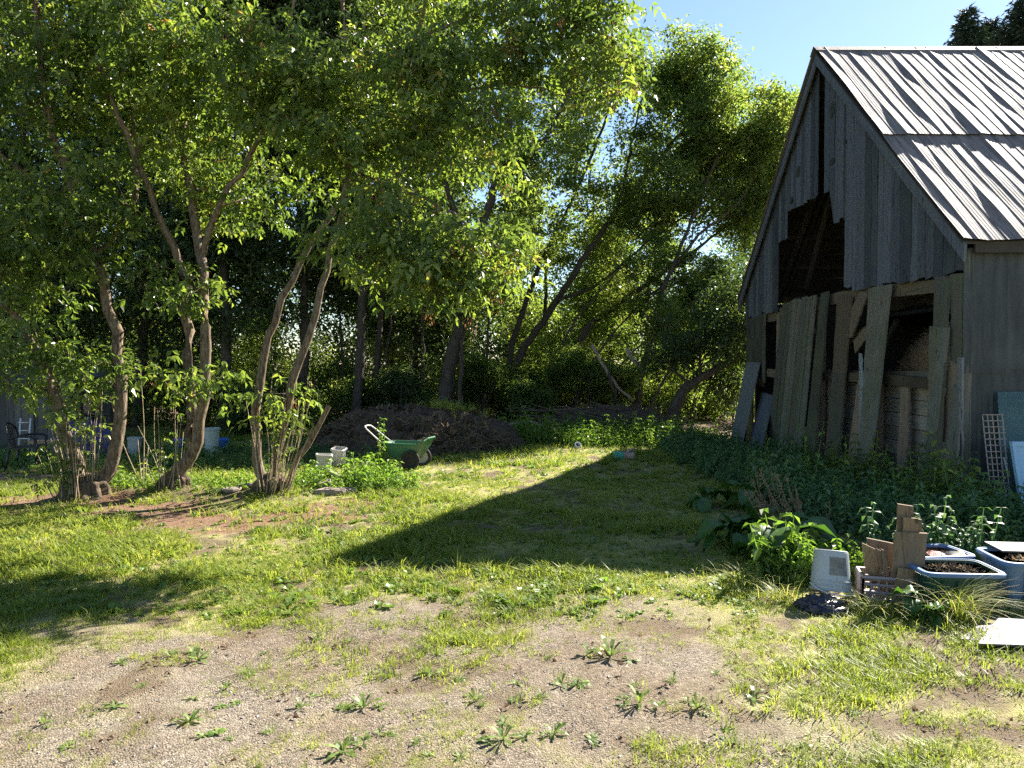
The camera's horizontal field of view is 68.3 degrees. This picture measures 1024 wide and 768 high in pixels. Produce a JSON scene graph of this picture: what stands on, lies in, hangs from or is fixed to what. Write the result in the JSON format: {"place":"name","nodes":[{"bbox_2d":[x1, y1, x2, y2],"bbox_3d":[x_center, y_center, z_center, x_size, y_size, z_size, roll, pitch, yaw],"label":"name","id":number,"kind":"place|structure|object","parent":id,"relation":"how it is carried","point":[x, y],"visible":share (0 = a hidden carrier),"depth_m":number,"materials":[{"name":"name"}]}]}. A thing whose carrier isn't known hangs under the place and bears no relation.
{"place":"outdoors","nodes":[
{"label":"outdoors","id":0,"kind":"place"},
{"bbox_2d":[2,0,1015,363],"label":"sky","id":1,"kind":"structure","parent":0,"point":[783,34],"materials":[{"name":"blue"}]},
{"bbox_2d":[0,364,1023,767],"bbox_3d":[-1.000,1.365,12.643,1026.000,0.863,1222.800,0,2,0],"label":"ground","id":2,"kind":"structure","parent":0,"point":[86,686],"depth_m":4.56,"materials":[{"name":"soil"}]},
{"bbox_2d":[4,422,47,471],"bbox_3d":[-8.704,1.101,13.493,0.560,0.864,0.596,0,2,-14],"label":"garden chair","id":3,"kind":"object","parent":2,"relation":"on","point":[12,437],"visible":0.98,"depth_m":13.39,"materials":[{"name":"black plastic"}]},
{"bbox_2d":[0,367,133,449],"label":"shed","id":4,"kind":"structure","parent":2,"relation":"on","point":[8,414],"depth_m":16.53,"materials":[{"name":"grey wood"}]},
{"bbox_2d":[0,0,140,366],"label":"broadleaf tree","id":5,"kind":"object","parent":2,"relation":"on","point":[92,330],"visible":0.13,"depth_m":20.73,"materials":[{"name":"green plant"}]},
{"bbox_2d":[55,417,110,456],"bbox_3d":[-8.807,1.076,15.545,1.345,0.780,0.825,0,2,0],"label":"covered pile","id":6,"kind":"object","parent":2,"relation":"on","point":[107,432],"visible":0.26,"depth_m":15.32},
{"bbox_2d":[83,390,109,425],"bbox_3d":[-9.876,0.769,17.228,1.210,1.300,0.400,0,2,0],"label":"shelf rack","id":7,"kind":"object","parent":2,"relation":"on","point":[106,409],"visible":0.09,"depth_m":17.22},
{"bbox_2d":[0,0,195,502],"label":"multi stem tree","id":8,"kind":"object","parent":2,"relation":"on","point":[75,480],"visible":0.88,"depth_m":10.19,"materials":[{"name":"green plant"}]},
{"bbox_2d":[0,0,241,426],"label":"broadleaf tree","id":9,"kind":"object","parent":2,"relation":"on","point":[145,343],"visible":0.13,"depth_m":21.95,"materials":[{"name":"green plant"}]},
{"bbox_2d":[63,0,328,428],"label":"broadleaf tree","id":10,"kind":"object","parent":2,"relation":"on","point":[227,319],"visible":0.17,"depth_m":21.32,"materials":[{"name":"green plant"}]},
{"bbox_2d":[0,436,400,472],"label":"weed patch","id":11,"kind":"object","parent":2,"relation":"on","point":[208,458],"visible":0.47,"depth_m":14.27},
{"bbox_2d":[14,0,397,490],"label":"multi stem tree","id":12,"kind":"object","parent":2,"relation":"on","point":[199,92],"visible":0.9,"depth_m":10.26,"materials":[{"name":"green plant"}]},
{"bbox_2d":[204,427,220,455],"bbox_3d":[-5.981,1.176,15.044,0.340,0.608,0.340,0,2,0],"label":"wheeled bin","id":13,"kind":"object","parent":2,"relation":"on","point":[211,437],"visible":0.65,"depth_m":14.93,"materials":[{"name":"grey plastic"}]},
{"bbox_2d":[109,459,398,494],"bbox_3d":[-4.074,1.394,11.282,4.803,0.552,1.483,0,2,0],"label":"weed patch","id":14,"kind":"object","parent":2,"relation":"on","point":[124,480],"visible":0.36,"depth_m":10.94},
{"bbox_2d":[218,385,290,435],"bbox_3d":[-6.735,0.821,19.434,1.914,1.580,1.724,1,2,32],"label":"shrub","id":15,"kind":"object","parent":2,"relation":"on","point":[234,417],"visible":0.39,"depth_m":19.06,"materials":[{"name":"green plant"}]},
{"bbox_2d":[169,0,376,424],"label":"broadleaf tree","id":16,"kind":"object","parent":2,"relation":"on","point":[303,298],"visible":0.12,"depth_m":22.82,"materials":[{"name":"green plant"}]},
{"bbox_2d":[195,0,410,410],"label":"broadleaf tree","id":17,"kind":"object","parent":2,"relation":"on","point":[359,364],"visible":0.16,"depth_m":21.45,"materials":[{"name":"green plant"}]},
{"bbox_2d":[313,487,346,495],"bbox_3d":[-2.577,1.523,10.732,0.466,0.093,0.302,0,2,0],"label":"stone slab","id":18,"kind":"object","parent":2,"relation":"on","point":[330,491],"depth_m":10.63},
{"bbox_2d":[330,446,346,466],"bbox_3d":[-3.165,1.325,13.816,0.268,0.361,0.282,0,2,12],"label":"pail","id":19,"kind":"object","parent":2,"relation":"on","point":[338,452],"visible":0.83,"depth_m":13.73,"materials":[{"name":"beige plastic"}]},
{"bbox_2d":[322,730,371,767],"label":"weed rosette","id":20,"kind":"object","parent":2,"relation":"on","point":[346,742],"visible":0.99,"depth_m":3.68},
{"bbox_2d":[322,227,373,419],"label":"sapling","id":21,"kind":"object","parent":2,"relation":"on","point":[341,338],"visible":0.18,"depth_m":24.44,"materials":[{"name":"green plant"}]},
{"bbox_2d":[1,431,707,482],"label":"clover","id":22,"kind":"object","parent":2,"relation":"on","point":[534,465],"visible":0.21,"depth_m":13.81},
{"bbox_2d":[293,452,422,491],"bbox_3d":[-2.344,1.337,11.456,2.027,0.548,1.346,0,2,0],"label":"weed patch","id":23,"kind":"object","parent":2,"relation":"on","point":[386,476],"visible":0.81,"depth_m":11.20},
{"bbox_2d":[334,687,389,711],"bbox_3d":[-0.832,1.764,4.246,0.301,0.071,0.240,0,2,-3],"label":"weed rosette","id":24,"kind":"object","parent":2,"relation":"on","point":[361,703],"visible":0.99,"depth_m":4.20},
{"bbox_2d":[0,424,727,478],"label":"grass","id":25,"kind":"structure","parent":2,"relation":"on","point":[499,458],"depth_m":14.32,"materials":[{"name":"plant"}]},
{"bbox_2d":[264,0,473,384],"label":"broadleaf tree","id":26,"kind":"object","parent":2,"relation":"on","point":[377,352],"visible":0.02,"depth_m":24.09,"materials":[{"name":"green plant"}]},
{"bbox_2d":[1,291,754,428],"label":"undergrowth","id":27,"kind":"object","parent":2,"relation":"on","point":[328,388],"visible":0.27,"depth_m":25.27,"materials":[{"name":"green plant"}]},
{"bbox_2d":[376,417,389,469],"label":"nettle","id":28,"kind":"object","parent":2,"relation":"on","point":[383,448],"visible":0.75,"depth_m":13.17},
{"bbox_2d":[366,266,408,368],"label":"sapling","id":29,"kind":"object","parent":2,"relation":"on","point":[388,338],"visible":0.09,"depth_m":24.42,"materials":[{"name":"green plant"}]},
{"bbox_2d":[364,425,434,469],"bbox_3d":[-2.000,1.112,13.469,1.228,0.762,0.556,0,2,6],"label":"garden cart","id":30,"kind":"object","parent":2,"relation":"on","point":[412,454],"visible":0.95,"depth_m":13.25,"materials":[{"name":"green plastic"}]},
{"bbox_2d":[372,363,434,407],"bbox_3d":[-3.221,0.356,22.792,1.908,1.968,1.759,0,2,0],"label":"shrub","id":31,"kind":"object","parent":2,"relation":"on","point":[392,383],"visible":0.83,"depth_m":22.40,"materials":[{"name":"green plant"}]},
{"bbox_2d":[319,1,500,387],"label":"broadleaf tree","id":32,"kind":"object","parent":2,"relation":"on","point":[437,342],"visible":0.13,"depth_m":25.55,"materials":[{"name":"green plant"}]},
{"bbox_2d":[304,394,527,455],"bbox_3d":[-2.139,0.923,17.017,5.017,1.510,3.958,0,2,0],"label":"compost heap","id":33,"kind":"object","parent":2,"relation":"on","point":[454,428],"visible":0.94,"depth_m":15.99,"materials":[{"name":"soil"},{"name":"twigs"},{"name":"dry plant debris"}]},
{"bbox_2d":[391,210,472,389],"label":"sapling","id":34,"kind":"object","parent":2,"relation":"on","point":[423,332],"visible":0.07,"depth_m":23.45,"materials":[{"name":"green plant"}]},
{"bbox_2d":[228,0,665,496],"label":"multi stem tree","id":35,"kind":"object","parent":2,"relation":"on","point":[392,241],"visible":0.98,"depth_m":9.79,"materials":[{"name":"green plant"}]},
{"bbox_2d":[0,169,933,398],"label":"woods","id":36,"kind":"object","parent":2,"relation":"on","point":[348,320],"visible":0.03,"depth_m":41.22,"materials":[{"name":"green plant"}]},
{"bbox_2d":[421,211,519,405],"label":"broadleaf tree","id":37,"kind":"object","parent":2,"relation":"on","point":[461,373],"visible":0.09,"depth_m":22.23,"materials":[{"name":"green plant"}]},
{"bbox_2d":[402,75,548,359],"bbox_3d":[-1.863,-5.665,30.898,6.668,13.588,6.098,1,2,37],"label":"broadleaf tree","id":38,"kind":"object","parent":2,"relation":"on","point":[507,298],"visible":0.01,"depth_m":30.68,"materials":[{"name":"green plant"}]},
{"bbox_2d":[453,351,508,410],"bbox_3d":[-1.010,0.125,23.680,1.888,2.381,1.593,0,2,0],"label":"shrub","id":39,"kind":"object","parent":2,"relation":"on","point":[478,377],"visible":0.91,"depth_m":23.43,"materials":[{"name":"green plant"}]},
{"bbox_2d":[331,0,636,403],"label":"broadleaf tree","id":40,"kind":"object","parent":2,"relation":"on","point":[447,381],"visible":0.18,"depth_m":22.25,"materials":[{"name":"green plant"}]},
{"bbox_2d":[0,468,973,582],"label":"grass","id":41,"kind":"structure","parent":2,"relation":"on","point":[44,517],"depth_m":8.25,"materials":[{"name":"plant"}]},
{"bbox_2d":[476,723,531,752],"bbox_3d":[-0.026,1.768,3.786,0.320,0.076,0.255,-5,8,-33],"label":"weed rosette","id":42,"kind":"object","parent":2,"relation":"on","point":[501,733],"visible":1,"depth_m":3.83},
{"bbox_2d":[466,199,546,412],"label":"sapling","id":43,"kind":"object","parent":2,"relation":"on","point":[484,392],"visible":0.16,"depth_m":23.96,"materials":[{"name":"green plant"}]},
{"bbox_2d":[0,562,1023,767],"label":"grass","id":44,"kind":"structure","parent":2,"relation":"on","point":[874,675],"depth_m":5.19,"materials":[{"name":"plant"}]},
{"bbox_2d":[0,475,1023,619],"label":"clover","id":45,"kind":"object","parent":2,"relation":"on","point":[389,584],"visible":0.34,"depth_m":6.74,"materials":[{"name":"plant"}]},
{"bbox_2d":[0,568,1023,767],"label":"gravel stones","id":46,"kind":"object","parent":2,"relation":"on","point":[355,738],"visible":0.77,"depth_m":4.20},
{"bbox_2d":[0,480,1023,767],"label":"leaf litter","id":47,"kind":"object","parent":2,"relation":"on","point":[520,666],"visible":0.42,"depth_m":4.67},
{"bbox_2d":[504,373,563,421],"bbox_3d":[0.618,0.499,23.044,1.904,1.648,1.692,0,2,0],"label":"shrub","id":48,"kind":"object","parent":2,"relation":"on","point":[527,393],"visible":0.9,"depth_m":22.71,"materials":[{"name":"green plant"}]},
{"bbox_2d":[474,176,618,375],"bbox_3d":[1.347,-4.052,32.170,6.908,10.338,6.327,0,2,0],"label":"broadleaf tree","id":49,"kind":"object","parent":2,"relation":"on","point":[540,312],"visible":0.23,"depth_m":31.82,"materials":[{"name":"green plant"}]},
{"bbox_2d":[535,342,621,409],"bbox_3d":[2.109,-0.011,23.930,2.666,2.656,1.963,0,2,-10],"label":"shrub","id":50,"kind":"object","parent":2,"relation":"on","point":[567,365],"visible":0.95,"depth_m":23.63,"materials":[{"name":"green plant"}]},
{"bbox_2d":[527,200,655,370],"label":"broadleaf tree","id":51,"kind":"object","parent":2,"relation":"on","point":[600,258],"visible":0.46,"depth_m":28.05,"materials":[{"name":"green plant"}]},
{"bbox_2d":[506,397,692,432],"bbox_3d":[2.538,1.083,20.545,5.485,1.453,2.294,0,2,0],"label":"brush pile","id":52,"kind":"object","parent":2,"relation":"on","point":[613,411],"visible":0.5,"depth_m":20.14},
{"bbox_2d":[492,405,729,447],"bbox_3d":[2.219,1.103,18.330,6.045,1.090,3.158,0,2,0],"label":"weed patch","id":53,"kind":"object","parent":2,"relation":"on","point":[618,435],"visible":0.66,"depth_m":17.54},
{"bbox_2d":[582,633,639,664],"bbox_3d":[0.646,1.703,4.927,0.437,0.124,0.348,6,1,0],"label":"weed rosette","id":54,"kind":"object","parent":2,"relation":"on","point":[611,650],"visible":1,"depth_m":4.90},
{"bbox_2d":[579,360,648,406],"bbox_3d":[3.224,0.276,24.229,2.207,2.081,1.880,-1,2,-23],"label":"shrub","id":55,"kind":"object","parent":2,"relation":"on","point":[627,384],"visible":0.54,"depth_m":23.85,"materials":[{"name":"green plant"}]},
{"bbox_2d":[541,219,690,420],"bbox_3d":[3.417,-2.133,25.016,4.939,6.854,2.501,0,2,0],"label":"sapling","id":56,"kind":"object","parent":2,"relation":"on","point":[635,264],"visible":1,"depth_m":24.71,"materials":[{"name":"green plant"}]},
{"bbox_2d":[488,9,759,416],"bbox_3d":[3.755,-5.663,26.257,10.084,13.832,6.515,0,2,0],"label":"broadleaf tree","id":57,"kind":"object","parent":2,"relation":"on","point":[679,74],"visible":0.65,"depth_m":25.36,"materials":[{"name":"green plant"}]},
{"bbox_2d":[616,684,666,711],"bbox_3d":[0.699,1.726,4.151,0.316,0.105,0.252,-4,3,5],"label":"weed rosette","id":58,"kind":"object","parent":2,"relation":"on","point":[640,695],"visible":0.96,"depth_m":4.19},
{"bbox_2d":[582,146,709,383],"bbox_3d":[5.803,-4.438,32.957,5.478,11.081,6.085,1,2,39],"label":"broadleaf tree","id":59,"kind":"object","parent":2,"relation":"on","point":[666,249],"visible":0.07,"depth_m":32.46,"materials":[{"name":"green plant"}]},
{"bbox_2d":[577,245,721,406],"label":"sapling","id":60,"kind":"object","parent":2,"relation":"on","point":[640,304],"visible":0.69,"depth_m":25.31,"materials":[{"name":"green plant"}]},
{"bbox_2d":[605,284,698,404],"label":"sapling","id":61,"kind":"object","parent":2,"relation":"on","point":[669,306],"visible":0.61,"depth_m":23.85,"materials":[{"name":"green plant"}]},
{"bbox_2d":[541,93,782,403],"bbox_3d":[5.678,-4.549,26.979,9.229,11.652,4.878,0,2,0],"label":"broadleaf tree","id":62,"kind":"object","parent":2,"relation":"on","point":[603,314],"visible":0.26,"depth_m":26.36,"materials":[{"name":"green plant"}]},
{"bbox_2d":[641,247,731,422],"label":"broadleaf tree","id":63,"kind":"object","parent":2,"relation":"on","point":[701,275],"visible":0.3,"depth_m":25.26,"materials":[{"name":"green plant"}]},
{"bbox_2d":[647,273,737,410],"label":"sapling","id":64,"kind":"object","parent":2,"relation":"on","point":[657,391],"visible":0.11,"depth_m":23.75,"materials":[{"name":"green plant"}]},
{"bbox_2d":[628,243,787,422],"bbox_3d":[5.945,-1.244,21.771,5.196,5.598,4.263,0,2,0],"label":"broadleaf tree","id":65,"kind":"object","parent":2,"relation":"on","point":[726,336],"visible":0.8,"depth_m":21.15,"materials":[{"name":"green plant"}]},
{"bbox_2d":[687,485,730,513],"bbox_3d":[2.555,1.549,10.022,0.484,0.369,0.828,1,2,41],"label":"burdock","id":66,"kind":"object","parent":2,"relation":"on","point":[702,503],"visible":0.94,"depth_m":9.88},
{"bbox_2d":[632,69,799,409],"bbox_3d":[7.536,-4.238,25.263,5.117,11.151,5.503,1,2,42],"label":"broadleaf tree","id":67,"kind":"object","parent":2,"relation":"on","point":[779,110],"visible":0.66,"depth_m":24.36,"materials":[{"name":"green plant"}]},
{"bbox_2d":[695,512,765,554],"bbox_3d":[2.290,1.533,7.772,0.577,0.382,0.842,1,2,35],"label":"burdock","id":68,"kind":"object","parent":2,"relation":"on","point":[709,526],"visible":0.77,"depth_m":7.69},
{"bbox_2d":[696,83,773,259],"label":"broadleaf tree","id":69,"kind":"object","parent":2,"relation":"on","point":[722,249],"visible":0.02,"depth_m":31.51,"materials":[{"name":"green plant"}]},
{"bbox_2d":[703,559,777,588],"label":"long grass tuft","id":70,"kind":"object","parent":2,"relation":"on","point":[735,581],"visible":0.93,"depth_m":6.39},
{"bbox_2d":[729,362,760,445],"bbox_3d":[5.515,0.652,17.947,0.556,2.342,2.524,1,2,31],"label":"loose board","id":71,"kind":"object","parent":2,"relation":"on","point":[749,380],"visible":0.73,"depth_m":18.03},
{"bbox_2d":[710,480,779,510],"bbox_3d":[3.112,1.494,9.928,0.813,0.428,0.796,-1,2,-25],"label":"burdock","id":72,"kind":"object","parent":2,"relation":"on","point":[741,497],"visible":0.62,"depth_m":9.86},
{"bbox_2d":[748,392,772,447],"bbox_3d":[5.566,1.003,17.029,0.519,1.552,2.136,1,2,31],"label":"loose board","id":73,"kind":"object","parent":2,"relation":"on","point":[763,412],"visible":0.61,"depth_m":17.17,"materials":[{"name":"grey wood"}]},
{"bbox_2d":[741,572,813,604],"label":"long grass tuft","id":74,"kind":"object","parent":2,"relation":"on","point":[773,597],"visible":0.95,"depth_m":5.99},
{"bbox_2d":[653,422,903,509],"bbox_3d":[4.409,1.342,14.202,2.846,0.968,9.722,0,2,0],"label":"weed patch","id":75,"kind":"object","parent":2,"relation":"on","point":[715,455],"visible":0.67,"depth_m":13.78,"materials":[{"name":"plant"}]},
{"bbox_2d":[725,504,842,550],"bbox_3d":[2.755,1.508,7.578,0.638,0.502,1.285,-1,2,-42],"label":"burdock","id":76,"kind":"object","parent":2,"relation":"on","point":[751,510],"visible":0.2,"depth_m":7.54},
{"bbox_2d":[744,467,829,542],"bbox_3d":[2.742,1.271,7.688,0.831,0.834,0.683,0,2,9],"label":"dry dock","id":77,"kind":"object","parent":2,"relation":"on","point":[798,502],"visible":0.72,"depth_m":7.68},
{"bbox_2d":[726,518,849,564],"bbox_3d":[2.543,1.516,7.044,1.004,0.529,0.940,0,2,-11],"label":"burdock","id":78,"kind":"object","parent":2,"relation":"on","point":[768,532],"visible":0.3,"depth_m":6.78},
{"bbox_2d":[741,508,868,587],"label":"nettles","id":79,"kind":"object","parent":2,"relation":"on","point":[776,563],"visible":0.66,"depth_m":6.52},
{"bbox_2d":[793,593,850,616],"bbox_3d":[2.382,1.713,5.788,0.421,0.222,0.312,0,2,0],"label":"plastic bag","id":80,"kind":"object","parent":2,"relation":"on","point":[825,604],"visible":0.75,"depth_m":5.72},
{"bbox_2d":[809,549,854,595],"bbox_3d":[2.548,1.502,6.025,0.328,0.373,0.396,0,2,0],"label":"white bucket","id":81,"kind":"object","parent":2,"relation":"on","point":[830,570],"visible":0.99,"depth_m":5.95,"materials":[{"name":"plastic"}]},
{"bbox_2d":[731,421,1023,541],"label":"weed patch","id":82,"kind":"object","parent":2,"relation":"on","point":[847,462],"visible":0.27,"depth_m":10.34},
{"bbox_2d":[833,587,921,620],"bbox_3d":[2.732,1.637,5.679,0.781,0.223,0.653,1,2,25],"label":"long grass tuft","id":83,"kind":"object","parent":2,"relation":"on","point":[879,607],"visible":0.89,"depth_m":5.64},
{"bbox_2d":[792,431,964,493],"bbox_3d":[5.439,1.275,11.759,0.974,1.125,4.865,0,2,0],"label":"weed patch","id":84,"kind":"object","parent":2,"relation":"on","point":[884,469],"visible":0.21,"depth_m":11.26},
{"bbox_2d":[736,46,1023,498],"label":"barn","id":85,"kind":"structure","parent":2,"relation":"on","point":[895,200],"depth_m":12.66,"materials":[{"name":"wood"}]},
{"bbox_2d":[769,295,816,452],"bbox_3d":[5.859,0.037,15.866,0.304,3.661,2.062,0,2,0],"label":"barn door","id":86,"kind":"structure","parent":85,"relation":"in","point":[795,340],"depth_m":15.72,"materials":[{"name":"grey wood"}]},
{"bbox_2d":[897,321,949,443],"bbox_3d":[6.844,0.187,11.761,1.084,2.404,3.060,0,2,0],"label":"hay","id":87,"kind":"object","parent":85,"relation":"in","point":[916,357],"visible":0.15,"depth_m":12.08},
{"bbox_2d":[854,566,914,603],"bbox_3d":[3.000,1.620,6.098,0.392,0.201,0.312,0,2,16],"label":"milk crate","id":88,"kind":"object","parent":2,"relation":"on","point":[860,583],"visible":0.59,"depth_m":6.00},
{"bbox_2d":[862,543,879,581],"bbox_3d":[2.892,1.445,6.078,0.181,0.348,0.071,0,2,0],"label":"board offcut","id":89,"kind":"object","parent":88,"relation":"in","point":[870,560],"visible":0.91,"depth_m":6.07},
{"bbox_2d":[866,537,892,583],"bbox_3d":[3.039,1.454,6.216,0.252,0.379,0.030,0,2,0],"label":"board offcut","id":90,"kind":"object","parent":88,"relation":"in","point":[885,546],"visible":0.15,"depth_m":6.20,"materials":[{"name":"brown wood"}]},
{"bbox_2d":[897,503,913,530],"bbox_3d":[3.184,1.260,6.107,0.156,0.586,0.035,0,2,0],"label":"board offcut","id":91,"kind":"object","parent":88,"relation":"in","point":[904,510],"visible":0.3,"depth_m":6.08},
{"bbox_2d":[895,567,917,588],"bbox_3d":[3.114,1.526,5.922,0.228,0.169,0.030,0,2,0],"label":"board offcut","id":92,"kind":"object","parent":88,"relation":"in","point":[903,574],"visible":0.54,"depth_m":5.91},
{"bbox_2d":[891,531,927,593],"bbox_3d":[3.151,1.419,5.989,0.321,0.490,0.096,0,2,0],"label":"board offcut","id":93,"kind":"object","parent":88,"relation":"in","point":[909,547],"visible":0.74,"depth_m":5.98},
{"bbox_2d":[757,450,1023,544],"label":"weed patch","id":94,"kind":"object","parent":2,"relation":"on","point":[814,503],"visible":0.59,"depth_m":8.65,"materials":[{"name":"plant"}]},
{"bbox_2d":[887,585,953,630],"bbox_3d":[3.051,1.639,5.568,0.402,0.277,0.445,0,2,-15],"label":"burdock","id":95,"kind":"object","parent":2,"relation":"on","point":[914,612],"visible":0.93,"depth_m":5.50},
{"bbox_2d":[844,495,1008,561],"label":"nettles","id":96,"kind":"object","parent":2,"relation":"on","point":[941,536],"visible":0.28,"depth_m":6.83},
{"bbox_2d":[889,431,1009,505],"bbox_3d":[5.390,1.225,9.261,0.958,1.272,1.209,-1,2,-42],"label":"bush","id":97,"kind":"object","parent":2,"relation":"on","point":[939,483],"visible":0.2,"depth_m":9.26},
{"bbox_2d":[925,543,975,558],"bbox_3d":[3.550,1.552,6.446,0.610,0.337,0.460,0,2,-6],"label":"storage tote","id":98,"kind":"object","parent":2,"relation":"on","point":[941,548],"visible":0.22,"depth_m":6.46,"materials":[{"name":"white plastic"}]},
{"bbox_2d":[880,570,1023,631],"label":"long grass tuft","id":99,"kind":"object","parent":2,"relation":"on","point":[965,609],"visible":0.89,"depth_m":5.47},
{"bbox_2d":[882,479,1023,541],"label":"weed patch","id":100,"kind":"object","parent":2,"relation":"on","point":[1018,503],"visible":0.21,"depth_m":8.19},
{"bbox_2d":[908,558,1006,611],"bbox_3d":[3.440,1.560,5.906,0.633,0.351,0.500,0,2,0],"label":"storage tote","id":101,"kind":"object","parent":2,"relation":"on","point":[942,573],"visible":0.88,"depth_m":5.73,"materials":[{"name":"dark green plastic"},{"name":"blue plastic"},{"name":"soil"}]},
{"bbox_2d":[943,2,997,45],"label":"spruce tree","id":102,"kind":"object","parent":2,"relation":"on","point":[967,28],"visible":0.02,"depth_m":25.40,"materials":[{"name":"green plant"}]},
{"bbox_2d":[960,622,1014,646],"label":"wall panel","id":103,"kind":"structure","parent":2,"relation":"on","point":[979,625],"depth_m":5.27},
{"bbox_2d":[978,618,1023,646],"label":"wall panel","id":104,"kind":"structure","parent":103,"relation":"on","point":[1014,628],"depth_m":5.11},
{"bbox_2d":[981,15,1007,44],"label":"spruce tree","id":105,"kind":"object","parent":2,"relation":"on","point":[993,24],"visible":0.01,"depth_m":26.93,"materials":[{"name":"green plant"}]},
{"bbox_2d":[982,414,1010,502],"bbox_3d":[6.199,1.021,9.623,0.271,1.240,0.630,0,2,17],"label":"lattice panel","id":106,"kind":"object","parent":2,"relation":"on","point":[995,445],"visible":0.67,"depth_m":9.70,"materials":[{"name":"grey wood"}]},
{"bbox_2d":[976,547,1023,602],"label":"storage tote","id":107,"kind":"object","parent":2,"relation":"on","point":[1010,565],"visible":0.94,"depth_m":5.97,"materials":[{"name":"blue plastic"}]},
{"bbox_2d":[984,541,1023,552],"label":"tote lid","id":108,"kind":"object","parent":107,"relation":"on","point":[1018,547],"visible":1,"depth_m":6.29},
{"bbox_2d":[992,0,1023,45],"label":"spruce tree","id":109,"kind":"object","parent":2,"relation":"on","point":[1013,35],"visible":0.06,"depth_m":25.55,"materials":[{"name":"green plant"}]},
{"bbox_2d":[997,392,1023,500],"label":"window pane","id":110,"kind":"object","parent":2,"relation":"on","point":[1011,406],"visible":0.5,"depth_m":9.86,"materials":[{"name":"blue glass"}]},
{"bbox_2d":[1009,441,1023,502],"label":"old door","id":111,"kind":"structure","parent":2,"relation":"on","point":[1017,451],"depth_m":9.38,"materials":[{"name":"blue paint"}]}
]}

